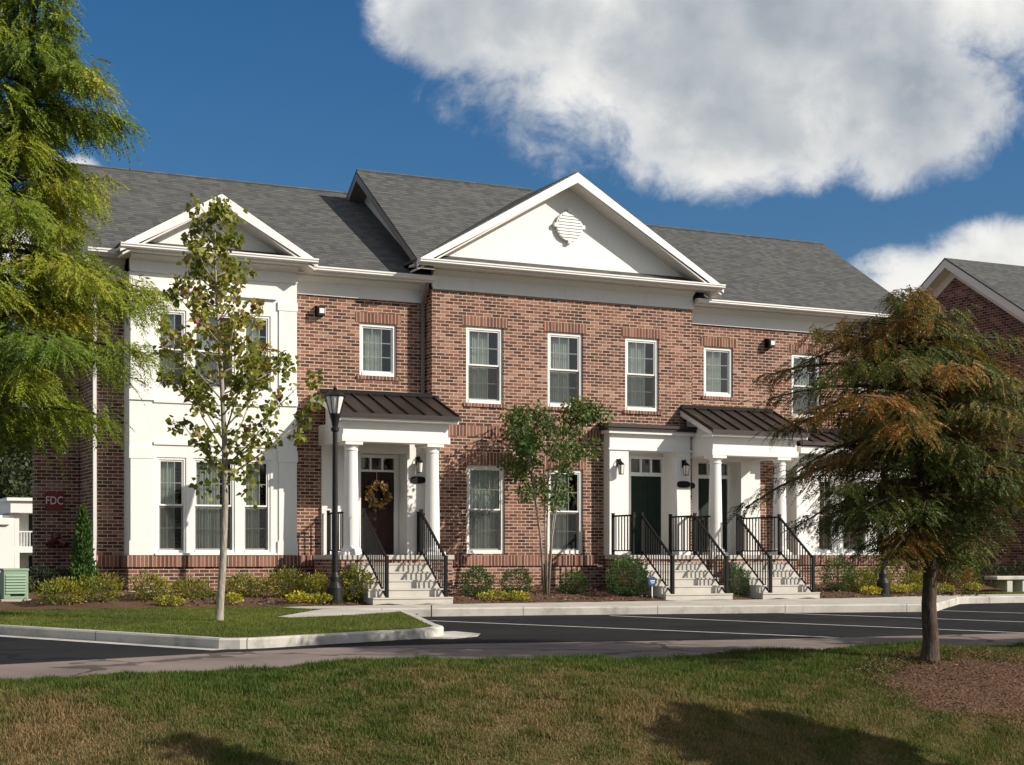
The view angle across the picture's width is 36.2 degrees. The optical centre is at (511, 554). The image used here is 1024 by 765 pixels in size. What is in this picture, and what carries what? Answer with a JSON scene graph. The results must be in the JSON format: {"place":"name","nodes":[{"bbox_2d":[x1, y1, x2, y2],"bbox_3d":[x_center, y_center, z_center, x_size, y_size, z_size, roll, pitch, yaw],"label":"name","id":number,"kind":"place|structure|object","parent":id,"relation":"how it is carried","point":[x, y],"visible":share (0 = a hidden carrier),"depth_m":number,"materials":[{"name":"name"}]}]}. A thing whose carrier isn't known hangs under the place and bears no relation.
{"place":"outdoors","nodes":[
{"label":"outdoors","id":0,"kind":"place"},
{"bbox_2d":[364,472,392,511],"bbox_3d":[-3.045,-1.437,35.751,0.707,0.908,0.247,0,0,-26],"label":"wreath","id":1,"kind":"object","parent":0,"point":[374,485],"visible":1,"depth_m":35.74,"materials":[{"name":"brown plant"}]},
{"bbox_2d":[0,574,1023,764],"bbox_3d":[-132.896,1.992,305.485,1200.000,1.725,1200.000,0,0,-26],"label":"ground","id":2,"kind":"structure","parent":0,"point":[602,761],"depth_m":16.65,"materials":[{"name":"green plant"}]},
{"bbox_2d":[0,497,31,571],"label":"white balcony house","id":3,"kind":"structure","parent":2,"relation":"on","point":[15,532],"depth_m":99.57,"materials":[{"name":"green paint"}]},
{"bbox_2d":[29,514,31,571],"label":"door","id":4,"kind":"structure","parent":3,"relation":"in","point":[30,515],"depth_m":101.97,"materials":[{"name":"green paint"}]},
{"bbox_2d":[0,381,31,498],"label":"tree","id":5,"kind":"object","parent":2,"relation":"on","point":[23,488],"visible":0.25,"depth_m":114.60,"materials":[{"name":"green plant"}]},
{"bbox_2d":[0,410,31,497],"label":"tree","id":6,"kind":"object","parent":2,"relation":"on","point":[28,466],"visible":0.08,"depth_m":119.17,"materials":[{"name":"green plant"}]},
{"bbox_2d":[34,565,79,592],"bbox_3d":[-9.506,0.622,33.227,1.189,0.827,0.978,0,0,-26],"label":"hedge plant","id":7,"kind":"object","parent":2,"relation":"on","point":[64,573],"visible":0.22,"depth_m":33.07,"materials":[{"name":"green plant"}]},
{"bbox_2d":[0,0,183,477],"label":"bald cypress tree","id":8,"kind":"object","parent":2,"relation":"on","point":[29,151],"visible":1,"depth_m":14.25,"materials":[{"name":"green plant"}]},
{"bbox_2d":[27,162,911,604],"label":"brick townhouse","id":9,"kind":"structure","parent":2,"relation":"on","point":[429,326],"depth_m":36.34,"materials":[{"name":"red brick"}]},
{"bbox_2d":[45,492,63,509],"bbox_3d":[-9.983,-1.180,34.205,0.400,0.400,0.032,0,0,-26],"label":"fire connection sign","id":10,"kind":"object","parent":9,"relation":"attached to","point":[54,500],"visible":1,"depth_m":34.20,"materials":[{"name":"red metal"}]},
{"bbox_2d":[46,533,68,547],"bbox_3d":[-9.885,-0.315,33.993,0.500,0.349,0.566,0,0,-26],"label":"fire hose connection","id":11,"kind":"object","parent":9,"relation":"attached to","point":[56,538],"visible":1,"depth_m":33.86,"materials":[{"name":"red paint"}]},
{"bbox_2d":[157,457,185,552],"bbox_3d":[-7.250,-1.050,32.994,0.741,2.200,0.226,0,0,-25],"label":"window","id":12,"kind":"structure","parent":9,"relation":"in","point":[166,505],"depth_m":33.05,"materials":[{"name":"grey glass"}]},
{"bbox_2d":[157,309,185,388],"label":"window","id":13,"kind":"structure","parent":9,"relation":"in","point":[172,314],"depth_m":33.04,"materials":[{"name":"grey glass"}]},
{"bbox_2d":[177,458,234,552],"bbox_3d":[-6.478,-1.050,33.614,1.310,2.400,0.665,0,0,-26],"label":"window","id":14,"kind":"structure","parent":9,"relation":"in","point":[206,513],"depth_m":33.43,"materials":[{"name":"grey glass"}]},
{"bbox_2d":[177,312,234,390],"bbox_3d":[-6.478,-4.325,33.614,1.310,2.050,0.665,0,0,-26],"label":"window","id":15,"kind":"structure","parent":9,"relation":"in","point":[212,365],"depth_m":33.44,"materials":[{"name":"grey glass"}]},
{"bbox_2d":[227,460,269,552],"bbox_3d":[-5.637,-1.050,34.023,1.020,2.400,0.665,0,0,-26],"label":"window","id":16,"kind":"structure","parent":9,"relation":"in","point":[251,528],"depth_m":33.86,"materials":[{"name":"grey glass"}]},
{"bbox_2d":[227,315,269,392],"bbox_3d":[-5.637,-4.325,34.023,1.020,2.050,0.665,0,0,-26],"label":"window","id":17,"kind":"structure","parent":9,"relation":"in","point":[248,331],"depth_m":33.86,"materials":[{"name":"grey glass"}]},
{"bbox_2d":[361,472,393,554],"bbox_3d":[-3.095,-0.955,35.838,0.860,1.890,0.140,0,0,-26],"label":"door","id":18,"kind":"structure","parent":9,"relation":"in","point":[382,520],"depth_m":35.92,"materials":[{"name":"brown wood"}]},
{"bbox_2d":[360,323,395,376],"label":"window","id":19,"kind":"structure","parent":9,"relation":"in","point":[377,341],"depth_m":35.67,"materials":[{"name":"grey glass"}]},
{"bbox_2d":[466,326,502,403],"bbox_3d":[-0.785,-4.385,36.541,1.350,2.170,0.665,0,0,-26],"label":"window","id":20,"kind":"structure","parent":9,"relation":"in","point":[484,345],"depth_m":36.41,"materials":[{"name":"grey glass"}]},
{"bbox_2d":[467,465,503,553],"bbox_3d":[-0.716,-1.050,36.330,1.090,2.240,0.227,0,0,-26],"label":"window","id":21,"kind":"structure","parent":9,"relation":"in","point":[485,484],"depth_m":36.43,"materials":[{"name":"grey glass"}]},
{"bbox_2d":[548,332,581,406],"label":"window","id":22,"kind":"structure","parent":9,"relation":"in","point":[564,349],"depth_m":37.33,"materials":[{"name":"grey glass"}]},
{"bbox_2d":[548,469,581,553],"bbox_3d":[1.109,-1.030,37.461,1.350,2.400,0.665,0,0,-26],"label":"window","id":23,"kind":"structure","parent":9,"relation":"in","point":[567,536],"depth_m":37.36,"materials":[{"name":"white plastic"}]},
{"bbox_2d":[625,337,657,410],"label":"window","id":24,"kind":"structure","parent":9,"relation":"in","point":[641,354],"depth_m":38.25,"materials":[{"name":"grey glass"}]},
{"bbox_2d":[631,476,660,554],"bbox_3d":[3.255,-0.955,38.100,1.320,1.950,0.700,0,0,-26],"label":"door","id":25,"kind":"structure","parent":9,"relation":"in","point":[645,490],"depth_m":38.47,"materials":[{"name":"green paint"}]},
{"bbox_2d":[698,478,726,554],"bbox_3d":[5.062,-0.970,39.691,0.880,1.920,0.058,0,0,-26],"label":"door","id":26,"kind":"structure","parent":9,"relation":"in","point":[703,484],"depth_m":39.60,"materials":[{"name":"green paint"}]},
{"bbox_2d":[704,346,731,396],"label":"window","id":27,"kind":"structure","parent":9,"relation":"in","point":[717,360],"depth_m":39.69,"materials":[{"name":"grey glass"}]},
{"bbox_2d":[792,353,819,418],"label":"window","id":28,"kind":"structure","parent":9,"relation":"in","point":[795,357],"depth_m":40.86,"materials":[{"name":"grey glass"}]},
{"bbox_2d":[818,479,833,551],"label":"window","id":29,"kind":"structure","parent":9,"relation":"in","point":[819,550],"depth_m":40.38,"materials":[{"name":"white plastic"}]},
{"bbox_2d":[824,479,866,551],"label":"window","id":30,"kind":"structure","parent":9,"relation":"in","point":[865,539],"depth_m":40.78,"materials":[{"name":"white plastic"}]},
{"bbox_2d":[859,380,885,420],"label":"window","id":31,"kind":"structure","parent":9,"relation":"in","point":[863,380],"depth_m":41.79,"materials":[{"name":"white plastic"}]},
{"bbox_2d":[857,485,890,549],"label":"window","id":32,"kind":"structure","parent":9,"relation":"in","point":[858,485],"depth_m":41.27,"materials":[{"name":"white plastic"}]},
{"bbox_2d":[0,582,1005,610],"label":"planting bed","id":33,"kind":"object","parent":2,"relation":"on","point":[129,602],"visible":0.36,"depth_m":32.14,"materials":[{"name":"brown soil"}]},
{"bbox_2d":[0,568,30,601],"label":"utility cabinet","id":34,"kind":"object","parent":33,"relation":"on","point":[14,584],"visible":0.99,"depth_m":30.25,"materials":[{"name":"metal"}]},
{"bbox_2d":[29,576,95,604],"bbox_3d":[-8.592,0.677,29.910,1.224,0.588,0.855,0,0,-26],"label":"leafy shrub","id":35,"kind":"object","parent":33,"relation":"on","point":[55,600],"visible":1,"depth_m":29.81,"materials":[{"name":"green plant"}]},
{"bbox_2d":[68,505,100,591],"bbox_3d":[-8.785,-0.098,32.225,0.727,1.897,0.721,0,0,-26],"label":"arborvitae tree","id":36,"kind":"object","parent":33,"relation":"on","point":[81,547],"visible":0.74,"depth_m":32.14,"materials":[{"name":"green plant"}]},
{"bbox_2d":[72,572,128,602],"bbox_3d":[-8.004,0.638,30.421,1.177,0.644,0.855,0,0,-26],"label":"leafy shrub","id":37,"kind":"object","parent":33,"relation":"on","point":[111,586],"visible":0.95,"depth_m":30.36,"materials":[{"name":"green plant"}]},
{"bbox_2d":[127,569,176,600],"bbox_3d":[-7.163,0.603,31.132,0.967,0.672,0.883,0,0,-26],"label":"leafy shrub","id":38,"kind":"object","parent":33,"relation":"on","point":[161,584],"visible":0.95,"depth_m":31.04,"materials":[{"name":"green plant"}]},
{"bbox_2d":[153,594,187,606],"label":"flower clump","id":39,"kind":"object","parent":33,"relation":"on","point":[162,601],"visible":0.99,"depth_m":30.45,"materials":[{"name":"yellow plant"}]},
{"bbox_2d":[166,575,215,599],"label":"leafy shrub","id":40,"kind":"object","parent":33,"relation":"on","point":[193,583],"visible":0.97,"depth_m":31.62,"materials":[{"name":"green plant"}]},
{"bbox_2d":[211,592,243,604],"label":"flower clump","id":41,"kind":"object","parent":33,"relation":"on","point":[230,596],"visible":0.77,"depth_m":30.97,"materials":[{"name":"yellow plant"}]},
{"bbox_2d":[225,571,268,596],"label":"leafy shrub","id":42,"kind":"object","parent":33,"relation":"on","point":[245,590],"visible":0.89,"depth_m":32.10,"materials":[{"name":"green plant"}]},
{"bbox_2d":[259,565,310,596],"bbox_3d":[-4.701,0.547,32.435,1.171,0.730,0.857,0,0,-26],"label":"leafy shrub","id":43,"kind":"object","parent":33,"relation":"on","point":[288,589],"visible":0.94,"depth_m":32.41,"materials":[{"name":"green plant"}]},
{"bbox_2d":[284,590,315,602],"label":"flower clump","id":44,"kind":"object","parent":33,"relation":"on","point":[298,595],"visible":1,"depth_m":31.51,"materials":[{"name":"yellow plant"}]},
{"bbox_2d":[298,569,329,598],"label":"leafy shrub","id":45,"kind":"object","parent":33,"relation":"on","point":[317,580],"visible":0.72,"depth_m":32.53,"materials":[{"name":"green plant"}]},
{"bbox_2d":[303,592,332,603],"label":"flower clump","id":46,"kind":"object","parent":33,"relation":"on","point":[325,596],"visible":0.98,"depth_m":31.73,"materials":[{"name":"yellow plant"}]},
{"bbox_2d":[324,385,345,603],"bbox_3d":[-3.617,-1.240,32.039,0.434,4.500,0.434,0,0,-3],"label":"street lamp","id":47,"kind":"object","parent":33,"relation":"on","point":[335,398],"visible":1,"depth_m":31.98,"materials":[{"name":"black metal"}]},
{"bbox_2d":[339,561,376,602],"bbox_3d":[-3.238,0.564,32.499,0.899,0.893,0.839,0,0,-26],"label":"leafy shrub","id":48,"kind":"object","parent":33,"relation":"on","point":[349,596],"visible":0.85,"depth_m":32.37,"materials":[{"name":"green plant"}]},
{"bbox_2d":[457,565,496,596],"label":"boxwood shrub","id":49,"kind":"object","parent":33,"relation":"on","point":[465,581],"visible":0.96,"depth_m":34.10,"materials":[{"name":"green plant"}]},
{"bbox_2d":[476,588,510,600],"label":"flower clump","id":50,"kind":"object","parent":33,"relation":"on","point":[502,594],"visible":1,"depth_m":33.50,"materials":[{"name":"yellow plant"}]},
{"bbox_2d":[496,567,533,592],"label":"boxwood shrub","id":51,"kind":"object","parent":33,"relation":"on","point":[519,587],"visible":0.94,"depth_m":34.99,"materials":[{"name":"green plant"}]},
{"bbox_2d":[505,589,531,601],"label":"flower clump","id":52,"kind":"object","parent":33,"relation":"on","point":[514,593],"visible":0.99,"depth_m":33.71,"materials":[{"name":"yellow plant"}]},
{"bbox_2d":[497,395,617,594],"bbox_3d":[0.918,-1.380,35.222,2.689,4.565,2.366,0,0,13],"label":"crape myrtle tree","id":53,"kind":"object","parent":33,"relation":"on","point":[524,442],"visible":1,"depth_m":35.01,"materials":[{"name":"green plant"}]},
{"bbox_2d":[557,569,590,592],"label":"boxwood shrub","id":54,"kind":"object","parent":33,"relation":"on","point":[579,585],"visible":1,"depth_m":35.60,"materials":[{"name":"green plant"}]},
{"bbox_2d":[603,554,650,595],"bbox_3d":[2.622,0.460,35.513,1.222,0.990,1.057,0,0,-26],"label":"boxwood shrub","id":55,"kind":"object","parent":33,"relation":"on","point":[627,591],"visible":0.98,"depth_m":35.41,"materials":[{"name":"green plant"}]},
{"bbox_2d":[648,576,656,597],"bbox_3d":[3.149,0.755,35.201,0.212,0.550,0.034,0,0,-26],"label":"security yard sign","id":56,"kind":"object","parent":33,"relation":"on","point":[652,581],"visible":1,"depth_m":35.20,"materials":[{"name":"blue plastic"}]},
{"bbox_2d":[722,562,751,596],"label":"boxwood shrub","id":57,"kind":"object","parent":33,"relation":"on","point":[740,588],"visible":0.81,"depth_m":36.53,"materials":[{"name":"green plant"}]},
{"bbox_2d":[817,554,857,590],"bbox_3d":[8.003,0.426,38.517,1.034,0.957,0.967,0,0,-26],"label":"boxwood shrub","id":58,"kind":"object","parent":33,"relation":"on","point":[843,586],"visible":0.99,"depth_m":38.44,"materials":[{"name":"green plant"}]},
{"bbox_2d":[841,566,874,592],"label":"leafy shrub","id":59,"kind":"object","parent":33,"relation":"on","point":[862,582],"visible":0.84,"depth_m":38.68,"materials":[{"name":"green plant"}]},
{"bbox_2d":[857,585,882,594],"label":"flower clump","id":60,"kind":"object","parent":33,"relation":"on","point":[874,590],"visible":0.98,"depth_m":38.07,"materials":[{"name":"yellow plant"}]},
{"bbox_2d":[864,565,897,587],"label":"leafy shrub","id":61,"kind":"object","parent":33,"relation":"on","point":[890,576],"visible":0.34,"depth_m":39.27,"materials":[{"name":"green plant"}]},
{"bbox_2d":[875,449,890,596],"bbox_3d":[9.079,-1.230,38.373,0.434,4.500,0.434,0,0,-3],"label":"street lamp","id":62,"kind":"object","parent":33,"relation":"on","point":[883,583],"visible":0.29,"depth_m":38.27,"materials":[{"name":"black metal"}]},
{"bbox_2d":[890,583,912,592],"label":"flower clump","id":63,"kind":"object","parent":33,"relation":"on","point":[900,586],"visible":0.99,"depth_m":38.66,"materials":[{"name":"yellow plant"}]},
{"bbox_2d":[889,462,915,584],"bbox_3d":[10.083,-0.857,39.950,1.617,3.461,1.541,0,0,-26],"label":"sapling tree","id":64,"kind":"object","parent":33,"relation":"on","point":[908,529],"visible":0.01,"depth_m":39.95,"materials":[{"name":"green plant"}]},
{"bbox_2d":[896,569,922,589],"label":"leafy shrub","id":65,"kind":"object","parent":33,"relation":"on","point":[919,578],"visible":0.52,"depth_m":39.85,"materials":[{"name":"green plant"}]},
{"bbox_2d":[906,583,922,591],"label":"flower clump","id":66,"kind":"object","parent":33,"relation":"on","point":[918,586],"visible":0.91,"depth_m":38.89,"materials":[{"name":"yellow plant"}]},
{"bbox_2d":[937,581,954,592],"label":"flower clump","id":67,"kind":"object","parent":33,"relation":"on","point":[947,586],"visible":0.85,"depth_m":39.50,"materials":[{"name":"yellow plant"}]},
{"bbox_2d":[937,557,983,587],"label":"rusty shrub","id":68,"kind":"object","parent":33,"relation":"on","point":[966,577],"visible":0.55,"depth_m":40.72,"materials":[{"name":"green plant"}]},
{"bbox_2d":[960,581,983,591],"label":"flower clump","id":69,"kind":"object","parent":33,"relation":"on","point":[969,584],"visible":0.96,"depth_m":40.33,"materials":[{"name":"yellow plant"}]},
{"bbox_2d":[0,603,1023,664],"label":"parking lot","id":70,"kind":"structure","parent":2,"relation":"on","point":[13,650],"depth_m":26.94,"materials":[{"name":"black asphalt"}]},
{"bbox_2d":[0,635,222,649],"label":"gutter pan","id":71,"kind":"object","parent":70,"relation":"on","point":[122,643],"visible":1,"depth_m":22.69,"materials":[{"name":"concrete"}]},
{"bbox_2d":[0,610,443,648],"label":"kerb","id":72,"kind":"structure","parent":70,"relation":"on","point":[434,630],"depth_m":22.84,"materials":[{"name":"concrete"}]},
{"bbox_2d":[423,631,480,638],"bbox_3d":[-0.916,1.267,24.841,0.805,0.026,1.969,0,0,4],"label":"kerb apron","id":73,"kind":"object","parent":70,"relation":"on","point":[452,634],"visible":0.89,"depth_m":24.73,"materials":[{"name":"concrete"}]},
{"bbox_2d":[347,596,1023,616],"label":"kerb","id":74,"kind":"structure","parent":70,"relation":"on","point":[616,610],"depth_m":32.23,"materials":[{"name":"concrete"}]},
{"bbox_2d":[879,658,1023,719],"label":"mulch ring","id":75,"kind":"object","parent":2,"relation":"on","point":[960,689],"visible":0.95,"depth_m":19.75,"materials":[{"name":"brown wood"}]},
{"bbox_2d":[723,284,1023,663],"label":"bald cypress tree","id":76,"kind":"object","parent":75,"relation":"on","point":[916,417],"visible":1,"depth_m":20.06,"materials":[{"name":"green plant"}]},
{"bbox_2d":[833,646,1023,736],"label":"fallen needles","id":77,"kind":"object","parent":75,"relation":"on","point":[938,681],"visible":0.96,"depth_m":19.87,"materials":[{"name":"brown plant"}]},
{"bbox_2d":[0,633,1023,679],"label":"road","id":78,"kind":"structure","parent":0,"point":[288,658],"depth_m":21.35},
{"bbox_2d":[0,0,1023,480],"label":"sky","id":79,"kind":"structure","parent":0,"point":[887,135],"materials":[{"name":"blue"}]},
{"bbox_2d":[431,620,838,637],"bbox_3d":[1.834,1.259,26.893,7.833,0.099,0.110,0,0,31],"label":"parking line","id":80,"kind":"object","parent":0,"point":[641,629],"visible":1,"depth_m":26.63,"materials":[{"name":"white paint"}]},
{"bbox_2d":[278,594,1023,616],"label":"sidewalk","id":81,"kind":"structure","parent":0,"point":[330,610],"depth_m":33.15,"materials":[{"name":"concrete"}]},
{"bbox_2d":[628,616,1020,632],"bbox_3d":[5.488,1.260,28.618,8.670,0.114,0.110,0,0,35],"label":"parking line","id":82,"kind":"object","parent":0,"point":[825,624],"visible":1,"depth_m":28.49,"materials":[{"name":"white paint"}]},
{"bbox_2d":[789,613,1016,621],"bbox_3d":[9.137,1.262,30.202,8.399,0.109,0.110,0,0,34],"label":"parking line","id":83,"kind":"object","parent":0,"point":[900,617],"visible":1,"depth_m":31.14,"materials":[{"name":"white paint"}]},
{"bbox_2d":[942,590,1023,594],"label":"lawn grass","id":84,"kind":"structure","parent":0,"point":[991,592],"depth_m":41.43,"materials":[{"name":"green plant"}]},
{"label":"lawn","id":85,"kind":"structure","parent":0,"visible":0},
{"bbox_2d":[907,258,1023,587],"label":"neighbour brick house","id":86,"kind":"structure","parent":85,"relation":"on","point":[995,291],"depth_m":46.69,"materials":[{"name":"red brick"}]},
{"bbox_2d":[947,495,983,582],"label":"arborvitae tree","id":87,"kind":"object","parent":85,"relation":"on","point":[978,572],"visible":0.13,"depth_m":43.14,"materials":[{"name":"green plant"}]},
{"bbox_2d":[971,559,1017,587],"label":"hedge plant","id":88,"kind":"object","parent":85,"relation":"on","point":[988,569],"visible":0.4,"depth_m":43.84,"materials":[{"name":"green plant"}]},
{"bbox_2d":[984,576,1023,591],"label":"stone bench","id":89,"kind":"object","parent":85,"relation":"on","point":[1011,583],"visible":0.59,"depth_m":42.47,"materials":[{"name":"stone"}]},
{"bbox_2d":[999,560,1023,575],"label":"hedge plant","id":90,"kind":"object","parent":85,"relation":"on","point":[1017,568],"visible":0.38,"depth_m":44.45,"materials":[{"name":"green plant"}]},
{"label":"lawn","id":91,"kind":"structure","parent":0,"visible":0},
{"bbox_2d":[28,563,67,592],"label":"hedge plant","id":92,"kind":"object","parent":91,"relation":"on","point":[41,575],"visible":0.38,"depth_m":32.84,"materials":[{"name":"green plant"}]},
{"bbox_2d":[0,605,429,637],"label":"lawn grass","id":93,"kind":"structure","parent":91,"relation":"on","point":[247,621],"depth_m":25.68,"materials":[{"name":"green plant"}]},
{"bbox_2d":[152,191,325,620],"bbox_3d":[-4.668,-2.510,26.152,3.014,7.261,3.006,0,0,-26],"label":"young maple tree","id":94,"kind":"object","parent":91,"relation":"on","point":[240,382],"visible":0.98,"depth_m":26.01,"materials":[{"name":"green plant"}]}
]}

